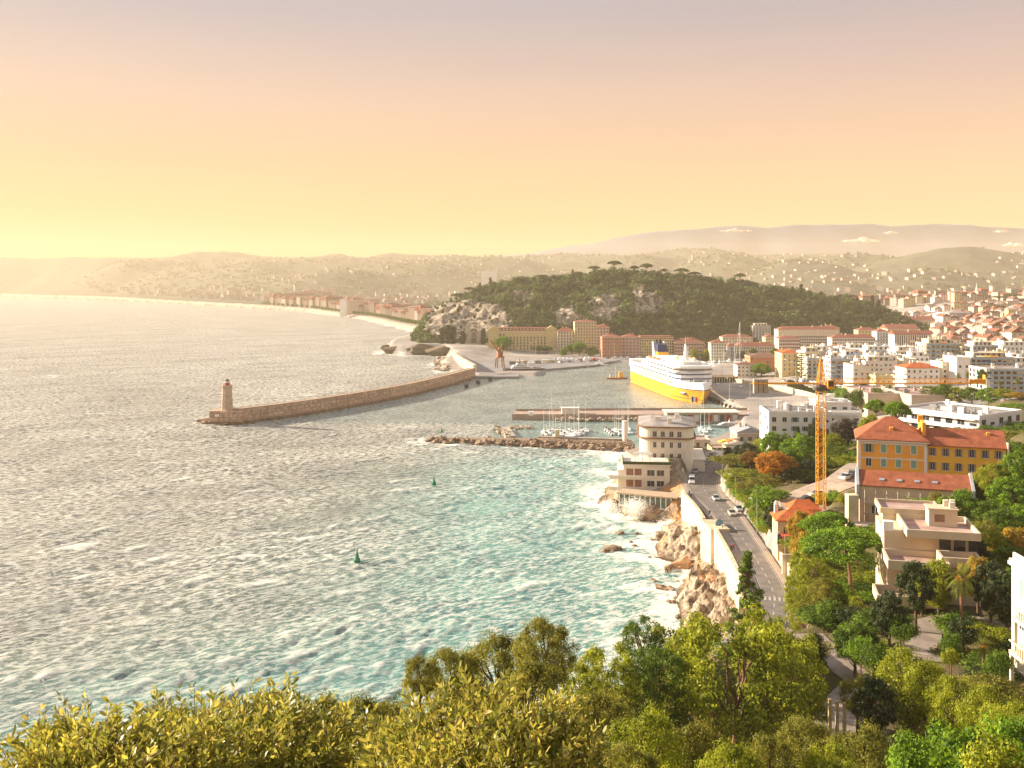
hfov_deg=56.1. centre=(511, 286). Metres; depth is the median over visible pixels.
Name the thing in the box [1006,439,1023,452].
shrub
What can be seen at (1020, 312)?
old house
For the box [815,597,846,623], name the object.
shrub
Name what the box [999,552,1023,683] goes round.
white villa
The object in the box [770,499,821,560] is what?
roadside house
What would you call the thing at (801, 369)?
apartment block
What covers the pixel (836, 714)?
gate posts
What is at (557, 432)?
hut
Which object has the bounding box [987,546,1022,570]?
broadleaf tree
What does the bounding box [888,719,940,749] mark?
shrub
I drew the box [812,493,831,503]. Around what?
shrub
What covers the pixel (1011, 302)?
villa
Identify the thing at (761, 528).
shrub
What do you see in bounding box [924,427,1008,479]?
ochre wing
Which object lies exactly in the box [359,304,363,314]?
distant building
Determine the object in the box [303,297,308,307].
distant building
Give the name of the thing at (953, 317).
old house
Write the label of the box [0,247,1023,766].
ground
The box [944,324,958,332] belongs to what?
old house
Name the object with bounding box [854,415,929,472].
orange mansion
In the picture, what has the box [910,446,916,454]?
window
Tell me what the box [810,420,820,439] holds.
cypress tree
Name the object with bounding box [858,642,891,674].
shrub
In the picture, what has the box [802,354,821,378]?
apartment block
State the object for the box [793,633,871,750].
path
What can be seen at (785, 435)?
pine tree
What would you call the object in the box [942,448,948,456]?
window
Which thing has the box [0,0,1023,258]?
sky
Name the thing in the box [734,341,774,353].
building
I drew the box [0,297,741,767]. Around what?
water
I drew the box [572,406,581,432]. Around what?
sailboat
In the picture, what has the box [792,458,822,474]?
broadleaf tree
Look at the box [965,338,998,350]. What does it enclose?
apartment block
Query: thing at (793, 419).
window
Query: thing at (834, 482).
driveway
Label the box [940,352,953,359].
apartment block
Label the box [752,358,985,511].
tower crane
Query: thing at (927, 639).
path
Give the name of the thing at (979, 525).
olive tree
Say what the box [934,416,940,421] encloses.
window
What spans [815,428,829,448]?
broadleaf tree
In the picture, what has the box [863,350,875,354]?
apartment block
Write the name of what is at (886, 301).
distant building
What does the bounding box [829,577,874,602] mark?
shrub
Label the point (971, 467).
window
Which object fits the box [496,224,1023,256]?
mountains
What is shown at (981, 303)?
old house
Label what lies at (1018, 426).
shrub
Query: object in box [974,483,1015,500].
shrub
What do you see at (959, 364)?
apartment block
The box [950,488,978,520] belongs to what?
broadleaf tree
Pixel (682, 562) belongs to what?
shore rock
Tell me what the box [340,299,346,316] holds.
apartment block
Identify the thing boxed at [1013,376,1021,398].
palm tree
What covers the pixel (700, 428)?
sailboat
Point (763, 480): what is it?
shrub
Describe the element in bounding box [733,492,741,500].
shrub
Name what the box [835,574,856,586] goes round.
shrub
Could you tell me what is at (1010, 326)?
old house
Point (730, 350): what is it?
building
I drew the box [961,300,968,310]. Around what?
old house
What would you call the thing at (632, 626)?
pine tree
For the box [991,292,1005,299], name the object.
distant building
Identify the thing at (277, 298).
distant building
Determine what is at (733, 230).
cloud
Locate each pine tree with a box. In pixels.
[559,660,605,731]
[572,640,643,737]
[619,613,667,746]
[625,645,692,761]
[638,622,718,726]
[653,600,821,767]
[729,614,795,713]
[751,630,833,740]
[774,433,793,450]
[782,558,825,613]
[782,577,823,630]
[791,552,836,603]
[821,444,848,469]
[918,385,940,394]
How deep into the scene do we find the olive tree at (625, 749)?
44.07 m
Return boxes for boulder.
[612,447,622,451]
[656,552,664,556]
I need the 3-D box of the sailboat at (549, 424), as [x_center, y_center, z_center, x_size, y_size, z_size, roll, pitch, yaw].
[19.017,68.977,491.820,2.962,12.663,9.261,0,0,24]
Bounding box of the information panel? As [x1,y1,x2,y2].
[715,519,722,525]
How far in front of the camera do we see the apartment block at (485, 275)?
3900.00 m
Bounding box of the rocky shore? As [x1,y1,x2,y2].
[653,498,737,643]
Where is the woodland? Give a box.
[410,266,929,342]
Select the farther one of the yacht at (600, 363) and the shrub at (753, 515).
the yacht at (600, 363)
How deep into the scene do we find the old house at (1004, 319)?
1259.03 m
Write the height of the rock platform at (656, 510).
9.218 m
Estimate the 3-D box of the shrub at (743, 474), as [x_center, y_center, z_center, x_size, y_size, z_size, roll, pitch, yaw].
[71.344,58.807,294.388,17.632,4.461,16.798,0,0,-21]
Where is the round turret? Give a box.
[622,420,627,440]
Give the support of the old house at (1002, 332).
on the ground
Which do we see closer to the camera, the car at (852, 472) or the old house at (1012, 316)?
the car at (852, 472)
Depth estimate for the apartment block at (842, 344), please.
836.43 m
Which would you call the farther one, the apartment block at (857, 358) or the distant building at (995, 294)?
the distant building at (995, 294)
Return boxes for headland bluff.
[382,346,396,353]
[406,344,433,354]
[425,345,449,355]
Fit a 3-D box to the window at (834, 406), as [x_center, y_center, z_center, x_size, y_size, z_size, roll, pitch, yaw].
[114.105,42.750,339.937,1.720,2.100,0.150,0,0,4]
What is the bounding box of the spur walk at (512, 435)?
[502,427,515,437]
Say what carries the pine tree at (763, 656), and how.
on the ground
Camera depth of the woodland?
1193.99 m
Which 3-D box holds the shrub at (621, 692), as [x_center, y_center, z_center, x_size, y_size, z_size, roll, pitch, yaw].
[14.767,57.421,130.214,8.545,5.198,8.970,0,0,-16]
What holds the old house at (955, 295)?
on the ground
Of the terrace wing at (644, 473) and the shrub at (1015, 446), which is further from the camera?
the terrace wing at (644, 473)
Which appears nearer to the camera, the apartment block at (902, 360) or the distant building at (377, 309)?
the apartment block at (902, 360)
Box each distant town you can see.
[73,247,1020,303]
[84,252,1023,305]
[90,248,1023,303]
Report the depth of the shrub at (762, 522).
236.73 m
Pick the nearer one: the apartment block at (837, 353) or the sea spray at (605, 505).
the sea spray at (605, 505)
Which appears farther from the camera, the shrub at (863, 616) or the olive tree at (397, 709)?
the shrub at (863, 616)
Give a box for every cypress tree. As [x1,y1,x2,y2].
[437,328,445,343]
[444,325,451,343]
[449,326,456,343]
[458,331,465,343]
[480,328,486,343]
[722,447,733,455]
[792,426,801,450]
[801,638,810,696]
[803,632,829,702]
[807,424,812,441]
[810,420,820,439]
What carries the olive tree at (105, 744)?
on the ground
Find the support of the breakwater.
on the ground
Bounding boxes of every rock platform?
[597,493,612,503]
[611,498,618,510]
[622,507,632,516]
[638,504,660,520]
[667,503,679,514]
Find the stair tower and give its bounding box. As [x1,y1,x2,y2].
[845,493,858,526]
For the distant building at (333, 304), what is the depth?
2599.91 m
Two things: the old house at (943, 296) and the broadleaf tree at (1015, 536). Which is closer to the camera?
the broadleaf tree at (1015, 536)
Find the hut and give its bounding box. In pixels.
[555,429,559,436]
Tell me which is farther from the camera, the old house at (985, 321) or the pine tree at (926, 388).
the old house at (985, 321)
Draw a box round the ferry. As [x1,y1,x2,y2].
[629,339,714,403]
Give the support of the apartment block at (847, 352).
on the ground
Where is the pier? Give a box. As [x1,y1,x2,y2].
[512,410,752,420]
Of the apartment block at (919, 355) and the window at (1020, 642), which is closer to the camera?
the window at (1020, 642)
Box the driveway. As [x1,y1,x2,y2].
[781,463,856,507]
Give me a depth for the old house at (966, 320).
1120.43 m
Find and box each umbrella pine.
[450,293,462,299]
[588,266,599,270]
[607,260,621,265]
[639,263,652,268]
[673,268,689,277]
[734,273,745,283]
[796,510,857,567]
[796,525,882,595]
[863,399,885,416]
[881,401,912,417]
[989,296,1007,301]
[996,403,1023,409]
[1003,293,1022,295]
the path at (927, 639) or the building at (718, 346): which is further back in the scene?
the building at (718, 346)
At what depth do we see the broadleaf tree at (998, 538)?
149.34 m
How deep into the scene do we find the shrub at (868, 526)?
197.43 m
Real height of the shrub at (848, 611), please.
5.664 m
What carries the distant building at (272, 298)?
on the ground
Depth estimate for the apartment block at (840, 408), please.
339.62 m
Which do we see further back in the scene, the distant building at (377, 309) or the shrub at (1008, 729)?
the distant building at (377, 309)
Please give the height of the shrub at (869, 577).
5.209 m
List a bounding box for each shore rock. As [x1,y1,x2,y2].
[651,531,664,540]
[660,522,680,534]
[664,564,671,572]
[670,556,690,568]
[676,585,689,601]
[697,572,716,583]
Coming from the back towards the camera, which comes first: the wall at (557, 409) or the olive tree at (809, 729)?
the wall at (557, 409)
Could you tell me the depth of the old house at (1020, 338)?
876.34 m
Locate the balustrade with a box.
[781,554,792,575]
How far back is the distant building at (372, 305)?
2251.15 m
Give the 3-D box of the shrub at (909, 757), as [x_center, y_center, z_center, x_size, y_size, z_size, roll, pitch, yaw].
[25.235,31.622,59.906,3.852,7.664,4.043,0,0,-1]
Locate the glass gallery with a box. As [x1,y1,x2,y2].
[616,488,680,509]
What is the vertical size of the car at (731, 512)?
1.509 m
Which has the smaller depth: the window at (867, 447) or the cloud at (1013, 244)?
the window at (867, 447)
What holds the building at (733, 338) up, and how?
on the ground
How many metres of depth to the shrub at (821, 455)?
285.45 m
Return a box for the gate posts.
[828,698,845,735]
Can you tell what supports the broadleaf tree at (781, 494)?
on the ground
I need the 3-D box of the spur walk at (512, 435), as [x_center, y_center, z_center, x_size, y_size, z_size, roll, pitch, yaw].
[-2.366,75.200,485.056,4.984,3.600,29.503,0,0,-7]
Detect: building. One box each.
[270,293,283,304]
[275,295,283,304]
[281,295,295,305]
[289,296,303,306]
[290,292,301,295]
[296,297,305,306]
[298,292,309,296]
[300,291,313,296]
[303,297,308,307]
[308,296,320,307]
[314,291,327,296]
[315,297,320,305]
[322,295,342,309]
[330,301,339,310]
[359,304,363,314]
[364,300,378,314]
[369,301,388,315]
[375,306,379,316]
[380,302,395,313]
[382,303,396,313]
[385,304,404,318]
[393,309,397,316]
[398,308,406,317]
[401,310,405,321]
[403,303,412,307]
[408,306,415,323]
[414,304,431,319]
[417,308,429,320]
[488,325,556,350]
[557,326,573,352]
[573,319,595,353]
[596,323,608,351]
[600,333,621,356]
[621,333,639,356]
[638,335,673,356]
[673,337,704,356]
[694,435,710,448]
[707,444,726,449]
[708,338,726,360]
[712,375,737,382]
[719,333,752,343]
[726,342,735,356]
[729,423,759,442]
[733,361,756,376]
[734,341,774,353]
[745,352,774,371]
[750,323,770,341]
[762,333,773,344]
[774,325,839,347]
[774,347,797,376]
[775,334,800,350]
[825,324,839,333]
[827,333,875,345]
[842,385,898,416]
[853,326,874,335]
[859,295,874,302]
[872,327,888,343]
[879,323,918,338]
[881,386,952,404]
[884,297,889,305]
[888,329,933,346]
[890,298,899,305]
[895,295,908,297]
[906,315,934,324]
[912,289,927,295]
[934,291,946,295]
[959,291,969,294]
[974,291,985,295]
[976,288,987,299]
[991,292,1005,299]
[1000,293,1012,300]
[1006,289,1017,296]
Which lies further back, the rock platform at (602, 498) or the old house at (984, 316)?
the old house at (984, 316)
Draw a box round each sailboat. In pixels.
[546,412,551,432]
[563,409,567,432]
[566,402,577,436]
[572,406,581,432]
[698,406,703,430]
[702,409,707,433]
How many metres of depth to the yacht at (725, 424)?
507.63 m
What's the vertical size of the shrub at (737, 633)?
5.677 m
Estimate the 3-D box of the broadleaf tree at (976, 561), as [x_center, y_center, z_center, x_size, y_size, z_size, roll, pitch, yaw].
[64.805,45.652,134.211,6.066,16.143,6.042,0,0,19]
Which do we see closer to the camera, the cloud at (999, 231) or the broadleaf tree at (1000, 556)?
the broadleaf tree at (1000, 556)
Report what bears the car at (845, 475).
on the driveway
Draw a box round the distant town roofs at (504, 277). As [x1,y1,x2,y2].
[73,252,1017,304]
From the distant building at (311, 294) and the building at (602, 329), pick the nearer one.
the building at (602, 329)
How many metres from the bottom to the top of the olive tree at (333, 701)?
6.261 m
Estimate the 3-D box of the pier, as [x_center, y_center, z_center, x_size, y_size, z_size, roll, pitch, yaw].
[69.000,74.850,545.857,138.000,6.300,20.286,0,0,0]
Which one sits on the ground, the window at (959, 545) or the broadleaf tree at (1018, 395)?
the broadleaf tree at (1018, 395)
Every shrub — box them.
[558,348,566,355]
[584,346,599,355]
[599,684,637,712]
[693,663,736,686]
[706,453,752,465]
[712,639,741,666]
[714,687,751,717]
[715,467,768,479]
[723,478,736,484]
[727,625,776,646]
[727,722,767,757]
[730,481,761,492]
[731,489,744,497]
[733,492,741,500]
[740,495,751,502]
[741,474,789,486]
[742,488,751,495]
[742,501,751,508]
[746,507,758,514]
[747,511,762,519]
[748,485,780,514]
[749,516,762,524]
[754,520,765,528]
[755,525,767,532]
[757,519,770,527]
[775,536,791,547]
[782,633,836,659]
[789,465,831,481]
[790,603,845,630]
[806,448,850,461]
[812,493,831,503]
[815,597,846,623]
[821,384,839,396]
[822,557,872,575]
[826,489,842,502]
[829,441,856,448]
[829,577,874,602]
[830,453,856,465]
[830,603,862,623]
[832,580,856,606]
[834,386,852,399]
[834,493,844,503]
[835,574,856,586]
[842,570,875,585]
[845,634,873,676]
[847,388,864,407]
[847,595,864,608]
[851,606,895,635]
[858,523,875,531]
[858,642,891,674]
[872,387,882,392]
[875,638,892,654]
[882,726,949,767]
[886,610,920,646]
[887,685,936,712]
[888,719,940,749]
[904,495,930,500]
[907,564,935,616]
[922,717,1008,767]
[928,610,987,633]
[928,642,975,662]
[937,495,960,514]
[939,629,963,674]
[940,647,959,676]
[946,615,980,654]
[955,650,1023,680]
[957,672,1023,693]
[958,670,1023,704]
[958,729,1023,767]
[959,666,1018,685]
[964,619,1011,648]
[973,424,1019,431]
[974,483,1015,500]
[977,705,1023,763]
[982,647,1014,683]
[991,630,1011,650]
[1001,420,1023,425]
[1001,429,1023,438]
[1003,423,1023,430]
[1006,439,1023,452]
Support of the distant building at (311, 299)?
on the ground
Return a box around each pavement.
[682,441,759,627]
[718,470,795,631]
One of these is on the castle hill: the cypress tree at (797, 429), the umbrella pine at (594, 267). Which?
the umbrella pine at (594, 267)
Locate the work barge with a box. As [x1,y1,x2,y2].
[606,372,627,378]
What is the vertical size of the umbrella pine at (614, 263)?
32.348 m
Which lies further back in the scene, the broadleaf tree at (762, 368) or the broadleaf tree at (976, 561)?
the broadleaf tree at (762, 368)
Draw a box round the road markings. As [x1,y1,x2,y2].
[690,441,786,628]
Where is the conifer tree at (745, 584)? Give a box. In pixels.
[722,550,768,633]
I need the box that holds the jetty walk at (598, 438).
[538,436,627,440]
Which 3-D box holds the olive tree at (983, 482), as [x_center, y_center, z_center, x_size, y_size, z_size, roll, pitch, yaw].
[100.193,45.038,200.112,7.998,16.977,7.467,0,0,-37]
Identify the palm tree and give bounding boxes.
[943,555,978,615]
[964,369,971,400]
[972,635,991,665]
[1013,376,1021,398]
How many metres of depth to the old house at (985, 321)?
1105.15 m
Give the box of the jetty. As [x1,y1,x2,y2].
[431,437,633,450]
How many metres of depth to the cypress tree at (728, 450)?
331.38 m
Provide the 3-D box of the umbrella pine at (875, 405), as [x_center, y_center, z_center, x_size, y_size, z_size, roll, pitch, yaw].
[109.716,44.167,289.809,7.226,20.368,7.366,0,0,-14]
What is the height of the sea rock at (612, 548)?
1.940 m
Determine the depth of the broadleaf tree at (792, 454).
279.24 m
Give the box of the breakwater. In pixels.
[233,368,475,423]
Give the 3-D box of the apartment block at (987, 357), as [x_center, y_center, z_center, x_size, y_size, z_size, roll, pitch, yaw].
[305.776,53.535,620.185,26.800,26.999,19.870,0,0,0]
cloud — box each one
[721,228,749,231]
[841,237,879,241]
[993,230,1009,232]
[1002,243,1023,246]
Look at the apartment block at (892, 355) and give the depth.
672.92 m
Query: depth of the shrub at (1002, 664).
103.53 m
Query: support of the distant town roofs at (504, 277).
on the distant town at (248, 297)
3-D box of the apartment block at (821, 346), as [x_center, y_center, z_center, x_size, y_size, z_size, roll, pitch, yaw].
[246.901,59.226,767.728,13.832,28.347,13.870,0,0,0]
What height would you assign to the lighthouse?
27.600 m
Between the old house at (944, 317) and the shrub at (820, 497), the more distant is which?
the old house at (944, 317)
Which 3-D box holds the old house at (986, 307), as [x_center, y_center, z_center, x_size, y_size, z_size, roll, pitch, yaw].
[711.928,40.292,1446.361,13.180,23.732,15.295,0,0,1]
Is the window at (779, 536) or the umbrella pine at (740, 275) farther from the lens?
the umbrella pine at (740, 275)
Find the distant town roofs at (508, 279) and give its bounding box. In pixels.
[140,253,1016,302]
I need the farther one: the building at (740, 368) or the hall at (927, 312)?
the hall at (927, 312)
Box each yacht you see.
[504,358,544,370]
[594,360,607,365]
[710,418,734,427]
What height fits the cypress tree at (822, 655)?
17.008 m
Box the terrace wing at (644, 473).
[610,452,683,498]
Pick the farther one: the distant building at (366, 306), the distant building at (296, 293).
the distant building at (296, 293)
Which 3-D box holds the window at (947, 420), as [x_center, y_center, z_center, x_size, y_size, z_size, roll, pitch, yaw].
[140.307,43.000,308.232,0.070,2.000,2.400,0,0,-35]
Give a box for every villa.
[637,414,705,471]
[872,498,980,610]
[984,299,995,302]
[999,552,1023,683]
[1004,300,1018,305]
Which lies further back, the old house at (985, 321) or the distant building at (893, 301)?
the distant building at (893, 301)
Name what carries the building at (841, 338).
on the ground
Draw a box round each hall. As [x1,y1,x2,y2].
[855,467,974,521]
[909,311,934,313]
[936,310,972,316]
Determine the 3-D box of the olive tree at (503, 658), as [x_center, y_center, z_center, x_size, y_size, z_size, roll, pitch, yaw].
[-1.061,30.932,64.102,6.026,16.252,6.454,0,0,27]
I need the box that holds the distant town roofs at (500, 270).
[89,251,1023,301]
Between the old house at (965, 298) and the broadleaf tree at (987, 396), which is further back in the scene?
the old house at (965, 298)
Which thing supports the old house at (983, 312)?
on the ground
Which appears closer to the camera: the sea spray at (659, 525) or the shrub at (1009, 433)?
the shrub at (1009, 433)
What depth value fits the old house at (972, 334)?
922.95 m
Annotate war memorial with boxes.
[465,321,481,343]
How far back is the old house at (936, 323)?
1030.29 m
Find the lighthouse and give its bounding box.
[208,379,245,424]
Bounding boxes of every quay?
[472,357,631,378]
[625,416,743,456]
[634,357,744,359]
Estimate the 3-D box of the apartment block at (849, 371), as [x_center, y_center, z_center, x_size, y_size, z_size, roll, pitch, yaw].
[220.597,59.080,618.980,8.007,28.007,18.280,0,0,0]
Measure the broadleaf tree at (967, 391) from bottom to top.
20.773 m
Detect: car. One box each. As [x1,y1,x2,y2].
[689,474,694,483]
[712,494,719,500]
[728,509,735,515]
[734,505,742,511]
[797,495,814,501]
[808,490,824,496]
[839,472,851,479]
[848,469,854,476]
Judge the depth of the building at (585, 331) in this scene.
1035.00 m
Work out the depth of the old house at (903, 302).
1685.05 m
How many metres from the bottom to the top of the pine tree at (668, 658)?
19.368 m
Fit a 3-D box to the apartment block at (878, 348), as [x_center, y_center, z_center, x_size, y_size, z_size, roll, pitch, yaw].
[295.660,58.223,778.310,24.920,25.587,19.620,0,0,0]
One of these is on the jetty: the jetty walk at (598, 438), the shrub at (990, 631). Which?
the jetty walk at (598, 438)
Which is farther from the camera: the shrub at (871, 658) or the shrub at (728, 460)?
the shrub at (728, 460)
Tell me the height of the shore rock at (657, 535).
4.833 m
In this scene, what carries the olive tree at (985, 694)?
on the ground
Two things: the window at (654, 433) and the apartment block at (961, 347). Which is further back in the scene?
the apartment block at (961, 347)
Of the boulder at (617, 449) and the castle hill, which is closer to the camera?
the boulder at (617, 449)
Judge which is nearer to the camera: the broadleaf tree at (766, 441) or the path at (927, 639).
the path at (927, 639)
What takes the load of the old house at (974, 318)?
on the ground
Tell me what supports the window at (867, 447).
in the orange mansion
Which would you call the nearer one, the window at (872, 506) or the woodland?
the window at (872, 506)
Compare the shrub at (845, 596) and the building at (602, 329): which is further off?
the building at (602, 329)
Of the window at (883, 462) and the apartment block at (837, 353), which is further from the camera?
the apartment block at (837, 353)
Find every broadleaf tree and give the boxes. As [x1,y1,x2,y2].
[494,336,512,350]
[531,345,543,352]
[543,346,551,352]
[564,344,577,354]
[571,341,587,354]
[689,348,699,359]
[700,349,708,360]
[732,442,758,455]
[739,350,745,360]
[739,451,759,468]
[750,363,772,376]
[752,438,762,454]
[753,450,798,484]
[759,431,784,452]
[763,505,785,531]
[765,489,791,500]
[769,348,778,353]
[775,448,802,483]
[778,466,804,483]
[779,432,821,459]
[784,510,810,540]
[788,530,812,559]
[788,540,823,569]
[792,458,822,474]
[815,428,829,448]
[820,433,846,449]
[830,418,858,442]
[830,619,884,677]
[837,449,856,460]
[851,674,898,759]
[857,413,877,426]
[869,589,910,650]
[894,560,938,627]
[916,557,959,617]
[930,384,956,396]
[943,386,969,402]
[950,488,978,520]
[955,554,995,614]
[958,386,981,403]
[968,559,1009,622]
[970,500,1006,524]
[973,473,993,491]
[974,387,1002,403]
[977,369,987,401]
[977,528,1015,563]
[977,539,991,559]
[980,568,1011,629]
[982,507,1023,533]
[985,476,1023,507]
[987,526,1023,556]
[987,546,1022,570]
[991,388,1012,399]
[996,448,1023,500]
[1004,392,1023,399]
[1005,566,1011,573]
[1008,503,1023,519]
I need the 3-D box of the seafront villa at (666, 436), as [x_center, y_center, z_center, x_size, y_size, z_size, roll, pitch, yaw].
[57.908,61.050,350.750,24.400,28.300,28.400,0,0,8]
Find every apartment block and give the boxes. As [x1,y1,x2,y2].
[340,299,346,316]
[347,300,379,314]
[481,271,496,285]
[759,396,831,451]
[793,353,811,378]
[796,343,820,374]
[801,392,862,440]
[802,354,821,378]
[815,343,829,349]
[820,351,828,356]
[822,354,852,384]
[825,349,841,355]
[828,343,846,346]
[829,345,842,350]
[836,346,862,357]
[839,347,857,358]
[843,361,864,384]
[846,341,862,347]
[850,355,864,364]
[857,342,888,352]
[860,352,896,384]
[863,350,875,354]
[869,372,894,386]
[883,349,896,359]
[887,343,915,354]
[893,360,939,386]
[896,353,916,364]
[898,395,1021,428]
[903,348,928,360]
[916,335,959,364]
[934,360,947,384]
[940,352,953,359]
[944,350,969,384]
[957,343,970,354]
[961,349,1011,364]
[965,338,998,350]
[969,363,1023,395]
[993,338,1023,350]
[993,346,1023,355]
[1006,350,1023,356]
[1012,354,1023,364]
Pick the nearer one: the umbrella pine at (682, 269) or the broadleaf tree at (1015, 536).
the broadleaf tree at (1015, 536)
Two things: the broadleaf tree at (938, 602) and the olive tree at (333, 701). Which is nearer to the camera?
the olive tree at (333, 701)
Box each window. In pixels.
[647,470,654,475]
[647,480,654,486]
[652,431,656,436]
[657,470,663,476]
[657,481,663,486]
[660,431,664,436]
[669,431,673,437]
[677,431,681,437]
[777,534,782,544]
[791,417,798,421]
[832,404,836,409]
[864,444,873,452]
[866,456,871,466]
[871,505,877,514]
[880,444,886,452]
[880,457,886,466]
[895,445,901,453]
[895,458,901,467]
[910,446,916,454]
[910,458,916,468]
[911,414,917,419]
[923,415,929,420]
[929,448,935,455]
[929,462,935,469]
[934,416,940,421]
[939,539,950,550]
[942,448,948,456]
[942,463,948,470]
[945,417,952,423]
[954,540,965,551]
[955,449,962,456]
[955,463,962,471]
[957,419,964,425]
[968,450,975,457]
[968,464,975,471]
[968,541,976,552]
[969,420,976,426]
[981,450,988,458]
[995,451,1002,459]
[1018,576,1023,600]
[1018,608,1023,632]
[1018,639,1023,648]
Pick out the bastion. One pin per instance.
(708, 526)
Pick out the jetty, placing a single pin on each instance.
(607, 443)
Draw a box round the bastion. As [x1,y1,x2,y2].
[701,519,729,563]
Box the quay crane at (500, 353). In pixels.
[490,339,504,367]
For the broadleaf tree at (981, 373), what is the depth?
507.20 m
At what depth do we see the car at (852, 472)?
251.68 m
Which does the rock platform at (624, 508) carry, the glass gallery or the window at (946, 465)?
the glass gallery
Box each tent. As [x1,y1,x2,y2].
[527,361,534,365]
[557,357,573,361]
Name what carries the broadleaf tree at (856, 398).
on the ground
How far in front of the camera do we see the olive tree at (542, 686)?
58.21 m
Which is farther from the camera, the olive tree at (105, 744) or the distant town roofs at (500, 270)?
the distant town roofs at (500, 270)
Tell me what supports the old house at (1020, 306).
on the ground
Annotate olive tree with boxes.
[0,684,261,767]
[12,715,101,765]
[17,696,190,767]
[107,671,377,767]
[125,692,267,767]
[197,696,251,734]
[245,685,317,736]
[289,702,407,767]
[296,688,367,732]
[338,659,616,767]
[341,688,398,733]
[359,695,413,730]
[400,655,442,706]
[420,643,483,713]
[446,625,531,706]
[495,653,578,738]
[506,613,580,688]
[571,684,638,767]
[599,737,659,767]
[658,715,731,767]
[739,729,801,767]
[774,710,840,767]
[805,577,843,604]
[825,718,894,767]
[836,673,876,755]
[864,643,942,747]
[903,658,947,737]
[920,671,982,751]
[928,490,947,500]
[950,681,1018,742]
[972,462,1007,497]
[972,517,1002,550]
[978,694,1023,741]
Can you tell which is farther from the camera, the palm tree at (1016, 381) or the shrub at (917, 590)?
the palm tree at (1016, 381)
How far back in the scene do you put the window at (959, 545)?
141.92 m
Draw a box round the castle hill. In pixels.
[413,272,921,344]
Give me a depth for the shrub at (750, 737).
108.16 m
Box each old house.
[898,298,909,307]
[902,310,910,315]
[906,295,915,306]
[910,310,920,315]
[915,294,922,303]
[922,293,932,302]
[924,304,936,310]
[929,325,943,332]
[930,295,941,303]
[930,320,945,326]
[931,306,942,311]
[932,330,943,336]
[935,313,950,321]
[939,293,947,301]
[940,303,950,310]
[942,331,960,337]
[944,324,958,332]
[946,334,961,342]
[947,291,952,301]
[950,315,958,320]
[951,291,960,301]
[951,320,964,325]
[952,301,962,309]
[954,325,969,330]
[955,328,970,338]
[961,294,968,301]
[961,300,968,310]
[961,318,972,322]
[961,337,972,343]
[962,323,974,328]
[963,314,972,319]
[967,291,976,300]
[967,330,977,338]
[968,304,978,312]
[969,316,982,321]
[969,324,988,331]
[973,333,993,340]
[975,300,987,305]
[976,327,994,334]
[977,293,984,300]
[978,305,990,311]
[978,309,988,314]
[978,314,994,318]
[981,318,994,324]
[988,321,1002,329]
[989,310,999,316]
[989,327,1001,335]
[989,335,1008,343]
[994,307,1004,311]
[994,316,1008,321]
[999,328,1007,336]
[1003,325,1023,329]
[1005,307,1017,317]
[1005,327,1023,340]
[1006,296,1018,301]
[1007,312,1018,320]
[1008,320,1023,327]
[1012,304,1023,309]
[1013,336,1023,341]
[1015,309,1023,316]
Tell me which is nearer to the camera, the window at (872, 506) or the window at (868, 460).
the window at (872, 506)
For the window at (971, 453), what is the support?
in the ochre wing at (958, 451)
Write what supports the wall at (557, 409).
on the pier
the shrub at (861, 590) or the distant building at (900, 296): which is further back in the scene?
the distant building at (900, 296)
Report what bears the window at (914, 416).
in the apartment block at (946, 413)
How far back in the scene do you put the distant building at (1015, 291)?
1853.90 m
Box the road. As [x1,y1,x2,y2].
[689,441,788,630]
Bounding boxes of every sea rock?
[604,545,622,551]
[655,584,664,589]
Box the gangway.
[709,395,738,407]
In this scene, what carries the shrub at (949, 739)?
on the ground
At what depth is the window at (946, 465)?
222.89 m
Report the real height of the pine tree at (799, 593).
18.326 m
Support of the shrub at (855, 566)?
on the ground
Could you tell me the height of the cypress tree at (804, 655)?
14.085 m
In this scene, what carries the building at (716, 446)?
on the ground
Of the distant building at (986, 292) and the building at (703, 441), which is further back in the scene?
the distant building at (986, 292)
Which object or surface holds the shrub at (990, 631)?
on the ground
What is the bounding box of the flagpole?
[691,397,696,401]
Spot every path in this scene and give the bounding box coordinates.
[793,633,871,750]
[905,614,1011,663]
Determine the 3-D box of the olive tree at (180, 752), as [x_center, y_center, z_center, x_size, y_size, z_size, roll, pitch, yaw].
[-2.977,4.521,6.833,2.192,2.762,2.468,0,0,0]
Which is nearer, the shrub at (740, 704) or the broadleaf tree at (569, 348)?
the shrub at (740, 704)
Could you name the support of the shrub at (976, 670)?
on the ground
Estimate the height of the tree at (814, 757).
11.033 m
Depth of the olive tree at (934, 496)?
189.65 m
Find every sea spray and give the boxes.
[598,496,614,511]
[601,493,654,521]
[655,517,676,529]
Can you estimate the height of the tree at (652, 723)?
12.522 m
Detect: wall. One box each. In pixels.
[452,353,476,371]
[515,408,746,410]
[681,489,705,533]
[714,528,744,623]
[734,378,817,396]
[772,551,792,576]
[854,521,875,526]
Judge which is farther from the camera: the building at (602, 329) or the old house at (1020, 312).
the old house at (1020, 312)
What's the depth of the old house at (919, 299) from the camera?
1720.48 m
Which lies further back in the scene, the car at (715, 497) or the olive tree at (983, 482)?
the car at (715, 497)
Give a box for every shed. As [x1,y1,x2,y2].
[561,407,579,413]
[662,409,740,422]
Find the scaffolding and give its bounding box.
[864,490,943,521]
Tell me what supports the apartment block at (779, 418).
on the ground

